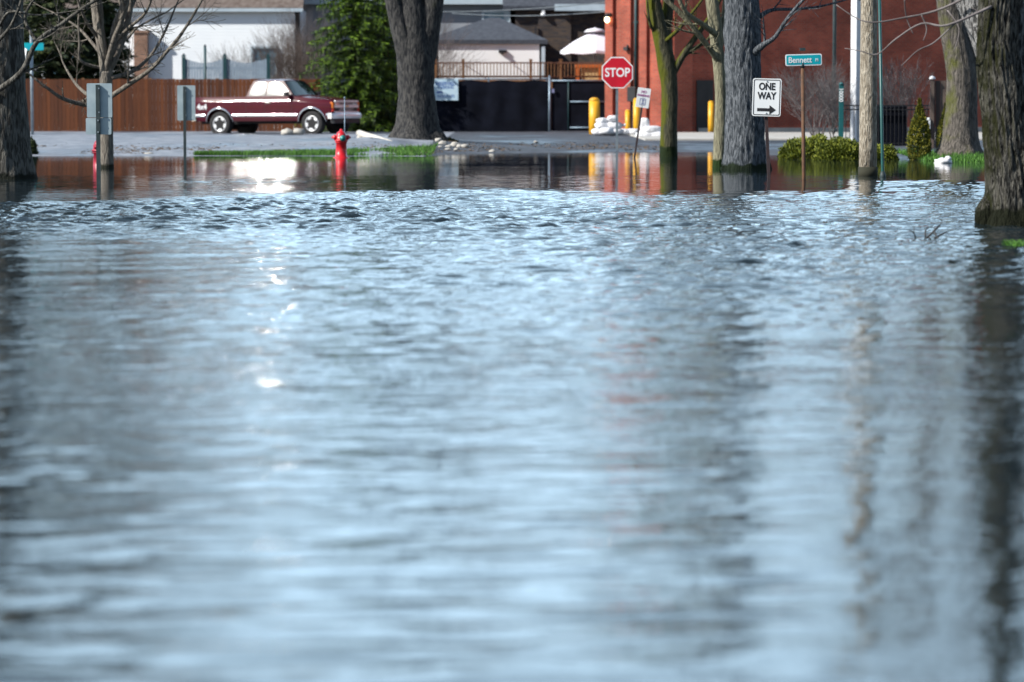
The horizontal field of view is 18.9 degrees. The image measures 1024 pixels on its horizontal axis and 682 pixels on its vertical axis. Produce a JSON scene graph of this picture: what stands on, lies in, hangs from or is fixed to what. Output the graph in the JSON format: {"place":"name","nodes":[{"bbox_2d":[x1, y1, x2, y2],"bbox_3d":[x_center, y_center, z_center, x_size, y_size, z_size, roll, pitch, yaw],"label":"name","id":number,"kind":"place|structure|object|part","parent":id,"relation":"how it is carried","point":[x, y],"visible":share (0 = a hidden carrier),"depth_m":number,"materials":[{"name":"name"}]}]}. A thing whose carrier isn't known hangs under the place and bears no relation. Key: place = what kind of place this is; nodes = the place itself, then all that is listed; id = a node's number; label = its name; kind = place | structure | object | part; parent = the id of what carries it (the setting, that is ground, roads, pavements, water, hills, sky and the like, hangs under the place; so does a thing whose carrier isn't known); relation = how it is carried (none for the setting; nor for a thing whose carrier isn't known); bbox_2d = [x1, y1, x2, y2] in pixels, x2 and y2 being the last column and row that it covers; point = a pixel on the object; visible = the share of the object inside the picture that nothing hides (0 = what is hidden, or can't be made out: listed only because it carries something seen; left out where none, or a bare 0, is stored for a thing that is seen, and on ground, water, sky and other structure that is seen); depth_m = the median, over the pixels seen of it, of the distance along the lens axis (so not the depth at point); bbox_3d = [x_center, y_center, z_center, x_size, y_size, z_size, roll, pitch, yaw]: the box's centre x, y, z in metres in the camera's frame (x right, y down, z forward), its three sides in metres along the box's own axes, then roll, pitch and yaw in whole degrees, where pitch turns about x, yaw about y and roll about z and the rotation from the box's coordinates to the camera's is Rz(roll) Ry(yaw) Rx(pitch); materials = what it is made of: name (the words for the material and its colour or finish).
{"place":"outdoors","nodes":[
{"label":"outdoors","id":0,"kind":"place"},
{"bbox_2d":[30,131,453,155],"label":"parking lot","id":1,"kind":"structure","parent":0,"point":[70,143],"depth_m":80.54,"materials":[{"name":"grey asphalt"}]},
{"bbox_2d":[24,36,43,134],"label":"street sign","id":2,"kind":"object","parent":1,"relation":"on","point":[27,46],"visible":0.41,"depth_m":91.63,"materials":[{"name":"metal"}]},
{"bbox_2d":[191,79,361,133],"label":"pickup truck","id":3,"kind":"object","parent":1,"relation":"on","point":[289,101],"visible":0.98,"depth_m":102.90,"materials":[{"name":"red paint"}]},
{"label":"side window","id":4,"kind":"part","parent":3,"relation":"part of","materials":[{"name":"white glass"}]},
{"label":"side window","id":5,"kind":"part","parent":3,"relation":"part of","materials":[{"name":"white glass"}]},
{"bbox_2d":[281,128,293,134],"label":"stone","id":6,"kind":"object","parent":1,"relation":"on","point":[287,131],"visible":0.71,"depth_m":99.12,"materials":[{"name":"beige stone"}]},
{"bbox_2d":[293,128,305,134],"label":"stone","id":7,"kind":"object","parent":1,"relation":"on","point":[299,131],"visible":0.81,"depth_m":99.14,"materials":[{"name":"beige stone"}]},
{"bbox_2d":[193,141,437,155],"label":"bank grass","id":8,"kind":"structure","parent":1,"relation":"on","point":[407,150],"depth_m":70.35,"materials":[{"name":"green plant"}]},
{"bbox_2d":[37,134,659,154],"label":"leaf litter","id":9,"kind":"object","parent":1,"relation":"on","point":[486,149],"visible":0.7,"depth_m":75.93,"materials":[{"name":"brown plant"}]},
{"bbox_2d":[356,130,391,140],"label":"log","id":10,"kind":"object","parent":1,"relation":"on","point":[363,133],"visible":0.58,"depth_m":80.37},
{"bbox_2d":[385,0,447,140],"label":"bare tree","id":11,"kind":"object","parent":1,"relation":"on","point":[415,25],"visible":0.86,"depth_m":78.30,"materials":[{"name":"grey wood"}]},
{"bbox_2d":[0,152,1023,681],"bbox_3d":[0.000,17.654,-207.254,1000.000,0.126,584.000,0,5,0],"label":"water","id":12,"kind":"structure","parent":0,"point":[604,416],"depth_m":12.40,"materials":[{"name":"blue liquid"}]},
{"bbox_2d":[907,224,949,238],"bbox_3d":[3.902,-1.006,28.720,0.396,0.179,0.143,1,5,16],"label":"fallen branch","id":13,"kind":"object","parent":12,"relation":"in","point":[933,231],"visible":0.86,"depth_m":28.70,"materials":[{"name":"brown wood"}]},
{"bbox_2d":[424,131,983,162],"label":"road","id":14,"kind":"structure","parent":0,"point":[503,139],"depth_m":81.06,"materials":[{"name":"grey asphalt"}]},
{"bbox_2d":[435,78,547,131],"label":"screened fence","id":15,"kind":"object","parent":14,"relation":"on","point":[502,105],"visible":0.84,"depth_m":108.69,"materials":[{"name":"black fabric"}]},
{"bbox_2d":[434,79,457,99],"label":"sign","id":16,"kind":"object","parent":15,"relation":"attached to","point":[445,89],"visible":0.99,"depth_m":108.51,"materials":[{"name":"blue"}]},
{"bbox_2d":[548,76,604,131],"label":"metal gate","id":17,"kind":"structure","parent":14,"relation":"on","point":[570,105],"depth_m":108.59,"materials":[{"name":"black"}]},
{"bbox_2d":[591,128,601,135],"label":"sandbag","id":18,"kind":"object","parent":14,"relation":"on","point":[595,131],"visible":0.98,"depth_m":96.60,"materials":[{"name":"white fabric"}]},
{"bbox_2d":[594,122,607,127],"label":"sandbag","id":19,"kind":"object","parent":18,"relation":"on","point":[601,125],"visible":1,"depth_m":96.55,"materials":[{"name":"white fabric"}]},
{"bbox_2d":[596,118,607,122],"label":"sandbag","id":20,"kind":"object","parent":19,"relation":"on","point":[601,120],"visible":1,"depth_m":96.58,"materials":[{"name":"white fabric"}]},
{"bbox_2d":[599,127,613,134],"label":"sandbag","id":21,"kind":"object","parent":14,"relation":"on","point":[606,131],"visible":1,"depth_m":96.05,"materials":[{"name":"white fabric"}]},
{"bbox_2d":[611,129,626,135],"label":"sandbag","id":22,"kind":"object","parent":14,"relation":"on","point":[620,131],"visible":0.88,"depth_m":96.61,"materials":[{"name":"white fabric"}]},
{"bbox_2d":[607,122,625,128],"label":"sandbag","id":23,"kind":"object","parent":22,"relation":"on","point":[613,125],"visible":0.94,"depth_m":96.59,"materials":[{"name":"white fabric"}]},
{"bbox_2d":[607,115,615,121],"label":"sandbag","id":24,"kind":"object","parent":23,"relation":"on","point":[611,118],"visible":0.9,"depth_m":96.54,"materials":[{"name":"white fabric"}]},
{"bbox_2d":[635,131,651,136],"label":"sandbag","id":25,"kind":"object","parent":14,"relation":"on","point":[642,133],"visible":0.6,"depth_m":91.61,"materials":[{"name":"white fabric"}]},
{"bbox_2d":[640,118,649,130],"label":"sandbag","id":26,"kind":"object","parent":25,"relation":"on","point":[644,122],"visible":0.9,"depth_m":91.67,"materials":[{"name":"white fabric"}]},
{"bbox_2d":[651,131,660,135],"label":"sandbag","id":27,"kind":"object","parent":14,"relation":"on","point":[657,133],"visible":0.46,"depth_m":91.61,"materials":[{"name":"white fabric"}]},
{"bbox_2d":[643,126,660,132],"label":"sandbag","id":28,"kind":"object","parent":27,"relation":"on","point":[650,129],"visible":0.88,"depth_m":91.61,"materials":[{"name":"white fabric"}]},
{"bbox_2d":[839,82,843,136],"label":"marker post","id":29,"kind":"object","parent":14,"relation":"on","point":[841,103],"visible":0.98,"depth_m":71.78,"materials":[{"name":"teal metal"}]},
{"bbox_2d":[877,106,905,145],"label":"iron fence","id":30,"kind":"object","parent":14,"relation":"on","point":[896,125],"visible":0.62,"depth_m":75.97,"materials":[{"name":"black metal"}]},
{"bbox_2d":[896,148,983,162],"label":"lawn grass","id":31,"kind":"structure","parent":14,"relation":"on","point":[970,158],"depth_m":64.13,"materials":[{"name":"green plant"}]},
{"bbox_2d":[934,156,951,162],"bbox_3d":[8.718,-3.643,62.112,0.373,0.206,0.312,0,5,0],"label":"plastic bag","id":32,"kind":"object","parent":14,"relation":"on","point":[946,159],"visible":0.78,"depth_m":62.03,"materials":[{"name":"white plastic"}]},
{"bbox_2d":[629,132,981,139],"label":"sidewalk","id":33,"kind":"structure","parent":0,"point":[710,135],"depth_m":93.25,"materials":[{"name":"concrete"}]},
{"bbox_2d":[625,109,629,128],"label":"bollard","id":34,"kind":"object","parent":33,"relation":"on","point":[627,116],"visible":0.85,"depth_m":102.17,"materials":[{"name":"yellow metal"}]},
{"bbox_2d":[629,128,640,133],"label":"sandbag","id":35,"kind":"object","parent":33,"relation":"on","point":[633,131],"visible":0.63,"depth_m":97.62,"materials":[{"name":"white fabric"}]},
{"bbox_2d":[633,98,639,128],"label":"bollard","id":36,"kind":"object","parent":33,"relation":"on","point":[636,113],"visible":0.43,"depth_m":101.14,"materials":[{"name":"yellow metal"}]},
{"bbox_2d":[830,0,837,131],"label":"metal pole","id":37,"kind":"object","parent":33,"relation":"on","point":[834,34],"visible":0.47,"depth_m":89.55,"materials":[{"name":"white metal"}]},
{"bbox_2d":[1001,239,1023,246],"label":"tuft grass","id":38,"kind":"structure","parent":0,"point":[1018,242],"depth_m":27.17,"materials":[{"name":"green plant"}]},
{"bbox_3d":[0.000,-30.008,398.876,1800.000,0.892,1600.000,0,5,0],"label":"ground","id":39,"kind":"structure","parent":0,"visible":0},
{"bbox_2d":[30,136,38,153],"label":"round shrub","id":40,"kind":"object","parent":39,"relation":"on","point":[34,149],"visible":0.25,"depth_m":70.79,"materials":[{"name":"green plant"}]},
{"bbox_2d":[0,0,106,179],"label":"bare tree","id":41,"kind":"object","parent":39,"relation":"on","point":[16,161],"visible":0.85,"depth_m":49.47,"materials":[{"name":"grey plant"}]},
{"bbox_2d":[23,0,98,130],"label":"pine tree","id":42,"kind":"object","parent":39,"relation":"on","point":[52,66],"visible":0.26,"depth_m":113.89,"materials":[{"name":"green wood"}]},
{"bbox_2d":[92,141,95,165],"bbox_3d":[-7.989,-3.483,59.510,0.367,0.925,0.367,-2,5,-25],"label":"fire hydrant","id":43,"kind":"object","parent":39,"relation":"on","point":[94,155],"visible":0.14,"depth_m":59.41,"materials":[{"name":"red metal"}]},
{"bbox_2d":[86,83,111,183],"bbox_3d":[-6.302,-2.973,46.882,0.404,1.914,0.070,0,5,0],"label":"road sign","id":44,"kind":"object","parent":39,"relation":"on","point":[99,100],"visible":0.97,"depth_m":46.86,"materials":[{"name":"grey metal"}]},
{"bbox_2d":[66,0,148,115],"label":"pine tree","id":45,"kind":"object","parent":39,"relation":"on","point":[109,8],"visible":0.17,"depth_m":115.98,"materials":[{"name":"green wood"}]},
{"bbox_2d":[23,0,224,167],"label":"bare tree","id":46,"kind":"object","parent":39,"relation":"on","point":[108,58],"visible":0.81,"depth_m":57.65,"materials":[{"name":"grey plant"}]},
{"bbox_2d":[23,0,306,127],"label":"white house","id":47,"kind":"structure","parent":39,"relation":"on","point":[240,21],"depth_m":125.39,"materials":[{"name":"white paint"}]},
{"bbox_2d":[251,46,275,77],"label":"window","id":48,"kind":"structure","parent":47,"relation":"in","point":[251,46],"depth_m":125.43,"materials":[{"name":"grey glass"}]},
{"bbox_2d":[26,78,320,130],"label":"board fence","id":49,"kind":"object","parent":39,"relation":"on","point":[159,98],"visible":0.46,"depth_m":109.66,"materials":[{"name":"brown wood"}]},
{"bbox_2d":[177,85,194,157],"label":"road sign","id":50,"kind":"object","parent":39,"relation":"on","point":[185,102],"visible":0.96,"depth_m":67.79,"materials":[{"name":"grey metal"}]},
{"bbox_2d":[203,45,206,78],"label":"metal post","id":51,"kind":"object","parent":39,"relation":"on","point":[205,66],"visible":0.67,"depth_m":111.52,"materials":[{"name":"metal"}]},
{"bbox_2d":[181,53,270,130],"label":"scalloped fence","id":52,"kind":"object","parent":39,"relation":"on","point":[221,68],"visible":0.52,"depth_m":113.05,"materials":[{"name":"blue plastic"}]},
{"bbox_2d":[196,38,262,93],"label":"bare shrub","id":53,"kind":"object","parent":39,"relation":"on","point":[236,57],"visible":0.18,"depth_m":120.31,"materials":[{"name":"plant"}]},
{"bbox_2d":[235,17,327,78],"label":"bare shrub","id":54,"kind":"object","parent":39,"relation":"on","point":[287,63],"visible":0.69,"depth_m":118.10,"materials":[{"name":"plant"}]},
{"bbox_2d":[254,5,348,95],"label":"bare shrub","id":55,"kind":"object","parent":39,"relation":"on","point":[301,37],"visible":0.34,"depth_m":122.04,"materials":[{"name":"brown plant"}]},
{"bbox_2d":[332,129,350,157],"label":"fire hydrant","id":56,"kind":"object","parent":39,"relation":"on","point":[340,138],"visible":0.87,"depth_m":67.77,"materials":[{"name":"red metal"}]},
{"bbox_2d":[344,97,345,131],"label":"marker rod","id":57,"kind":"object","parent":39,"relation":"on","point":[344,114],"visible":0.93,"depth_m":68.41,"materials":[{"name":"grey metal"}]},
{"bbox_2d":[297,0,397,131],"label":"spruce tree","id":58,"kind":"object","parent":39,"relation":"on","point":[354,59],"visible":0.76,"depth_m":108.08,"materials":[{"name":"green plant"}]},
{"bbox_2d":[358,0,397,130],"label":"spruce tree","id":59,"kind":"object","parent":39,"relation":"on","point":[388,66],"visible":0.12,"depth_m":110.55,"materials":[{"name":"green plant"}]},
{"bbox_2d":[303,0,509,112],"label":"grey house","id":60,"kind":"structure","parent":39,"relation":"on","point":[462,20],"depth_m":129.31,"materials":[{"name":"grey paint"}]},
{"bbox_2d":[482,11,509,21],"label":"window","id":61,"kind":"structure","parent":60,"relation":"in","point":[484,13],"depth_m":129.29,"materials":[{"name":"grey glass"}]},
{"bbox_2d":[447,137,458,141],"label":"weed clump","id":62,"kind":"object","parent":39,"relation":"on","point":[451,139],"visible":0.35,"depth_m":78.77,"materials":[{"name":"green plant"}]},
{"bbox_2d":[436,12,484,75],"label":"bare shrub","id":63,"kind":"object","parent":39,"relation":"on","point":[444,58],"visible":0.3,"depth_m":115.42,"materials":[{"name":"brown plant"}]},
{"bbox_2d":[436,18,547,75],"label":"garage","id":64,"kind":"structure","parent":39,"relation":"on","point":[497,40],"depth_m":117.52,"materials":[{"name":"white paint"}]},
{"bbox_2d":[435,59,604,87],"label":"deck","id":65,"kind":"structure","parent":39,"relation":"on","point":[530,63],"depth_m":114.01,"materials":[{"name":"brown wood"}]},
{"bbox_2d":[560,27,604,61],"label":"patio umbrella","id":66,"kind":"object","parent":65,"relation":"on","point":[593,43],"visible":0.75,"depth_m":115.08,"materials":[{"name":"fabric"}]},
{"bbox_2d":[575,64,601,79],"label":"patio table","id":67,"kind":"object","parent":65,"relation":"on","point":[577,66],"visible":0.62,"depth_m":114.80,"materials":[{"name":"orange paint"}]},
{"bbox_2d":[582,68,598,79],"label":"storage box","id":68,"kind":"object","parent":65,"relation":"on","point":[586,71],"visible":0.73,"depth_m":114.92,"materials":[{"name":"beige wood"}]},
{"bbox_2d":[503,0,604,128],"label":"brick house","id":69,"kind":"structure","parent":39,"relation":"on","point":[559,33],"depth_m":121.35,"materials":[{"name":"brown brick"}]},
{"bbox_2d":[589,97,599,133],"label":"bollard","id":70,"kind":"object","parent":39,"relation":"on","point":[594,108],"visible":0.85,"depth_m":100.58,"materials":[{"name":"yellow metal"}]},
{"bbox_2d":[602,57,632,149],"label":"stop sign","id":71,"kind":"object","parent":39,"relation":"on","point":[617,72],"visible":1,"depth_m":75.71,"materials":[{"name":"metal"}]},
{"bbox_2d":[634,87,650,157],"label":"no parking sign","id":72,"kind":"object","parent":39,"relation":"on","point":[643,98],"visible":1,"depth_m":67.26,"materials":[{"name":"white metal"}]},
{"bbox_2d":[644,0,722,156],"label":"bare tree","id":73,"kind":"object","parent":39,"relation":"on","point":[658,16],"visible":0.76,"depth_m":68.60,"materials":[{"name":"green plant"}]},
{"bbox_2d":[663,0,725,166],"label":"bare tree","id":74,"kind":"object","parent":39,"relation":"on","point":[713,28],"visible":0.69,"depth_m":58.18,"materials":[{"name":"brown plant"}]},
{"bbox_2d":[708,101,713,131],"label":"bollard","id":75,"kind":"object","parent":39,"relation":"on","point":[710,116],"visible":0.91,"depth_m":102.66,"materials":[{"name":"yellow metal"}]},
{"bbox_2d":[752,78,781,178],"bbox_3d":[4.133,-3.252,49.932,0.479,2.033,0.114,0,5,0],"label":"one way sign","id":76,"kind":"object","parent":39,"relation":"on","point":[766,97],"visible":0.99,"depth_m":49.84,"materials":[{"name":"white metal"}]},
{"bbox_2d":[720,0,860,169],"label":"bare tree","id":77,"kind":"object","parent":39,"relation":"on","point":[744,141],"visible":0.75,"depth_m":56.52,"materials":[{"name":"grey wood"}]},
{"bbox_2d":[605,0,981,131],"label":"brick building","id":78,"kind":"structure","parent":39,"relation":"on","point":[628,35],"depth_m":105.87,"materials":[{"name":"red brick"}]},
{"bbox_2d":[443,2,604,11],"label":"overhead cable","id":79,"kind":"object","parent":78,"relation":"attached to","point":[523,9],"visible":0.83,"depth_m":109.67,"materials":[{"name":"black rubber"}]},
{"bbox_2d":[452,11,604,15],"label":"overhead cable","id":80,"kind":"object","parent":78,"relation":"attached to","point":[528,15],"visible":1,"depth_m":110.78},
{"bbox_2d":[785,48,821,179],"bbox_3d":[4.675,-3.451,49.383,0.594,2.514,0.078,0,5,-5],"label":"street sign","id":81,"kind":"object","parent":39,"relation":"on","point":[802,61],"visible":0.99,"depth_m":49.29,"materials":[{"name":"metal"}]},
{"bbox_2d":[774,132,844,158],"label":"juniper shrub","id":82,"kind":"object","parent":39,"relation":"on","point":[791,148],"visible":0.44,"depth_m":66.39,"materials":[{"name":"green plant"}]},
{"bbox_2d":[770,57,850,135],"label":"bare shrub","id":83,"kind":"object","parent":39,"relation":"on","point":[792,87],"visible":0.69,"depth_m":87.68,"materials":[{"name":"brown plant"}]},
{"bbox_2d":[809,136,858,159],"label":"juniper shrub","id":84,"kind":"object","parent":39,"relation":"on","point":[834,148],"visible":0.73,"depth_m":65.12,"materials":[{"name":"green plant"}]},
{"bbox_2d":[810,73,859,138],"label":"bare shrub","id":85,"kind":"object","parent":39,"relation":"on","point":[832,104],"visible":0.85,"depth_m":77.45,"materials":[{"name":"brown plant"}]},
{"bbox_2d":[850,0,860,140],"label":"white column","id":86,"kind":"structure","parent":39,"relation":"on","point":[855,55],"depth_m":83.59,"materials":[{"name":"paint"}]},
{"bbox_2d":[858,0,877,175],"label":"utility pole","id":87,"kind":"object","parent":39,"relation":"on","point":[868,117],"visible":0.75,"depth_m":51.72,"materials":[{"name":"brown wood"}]},
{"bbox_2d":[878,0,885,176],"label":"pole","id":88,"kind":"object","parent":39,"relation":"on","point":[882,174],"visible":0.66,"depth_m":50.81,"materials":[{"name":"green metal"}]},
{"bbox_2d":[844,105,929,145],"bbox_3d":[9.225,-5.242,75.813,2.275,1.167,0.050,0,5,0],"label":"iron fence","id":89,"kind":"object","parent":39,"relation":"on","point":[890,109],"visible":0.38,"depth_m":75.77,"materials":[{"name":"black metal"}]},
{"bbox_2d":[877,143,898,159],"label":"juniper shrub","id":90,"kind":"object","parent":39,"relation":"on","point":[890,153],"visible":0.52,"depth_m":65.85,"materials":[{"name":"green plant"}]},
{"bbox_2d":[877,53,940,137],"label":"bare shrub","id":91,"kind":"object","parent":39,"relation":"on","point":[901,93],"visible":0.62,"depth_m":83.85,"materials":[{"name":"brown plant"}]},
{"bbox_2d":[905,97,931,159],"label":"arborvitae","id":92,"kind":"object","parent":39,"relation":"on","point":[920,142],"visible":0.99,"depth_m":65.22,"materials":[{"name":"green plant"}]},
{"bbox_2d":[836,0,1023,225],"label":"bare tree","id":93,"kind":"object","parent":39,"relation":"on","point":[995,30],"visible":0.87,"depth_m":31.70,"materials":[{"name":"brown plant"}]},
{"bbox_2d":[929,76,945,147],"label":"post","id":94,"kind":"object","parent":39,"relation":"on","point":[936,107],"visible":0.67,"depth_m":72.75,"materials":[{"name":"wood"}]},
{"bbox_2d":[935,102,945,145],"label":"arborvitae","id":95,"kind":"object","parent":39,"relation":"on","point":[939,131],"visible":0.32,"depth_m":71.76,"materials":[{"name":"green plant"}]},
{"bbox_2d":[935,0,983,155],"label":"bare tree","id":96,"kind":"object","parent":39,"relation":"on","point":[960,133],"visible":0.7,"depth_m":65.00,"materials":[{"name":"grey plant"}]}
]}

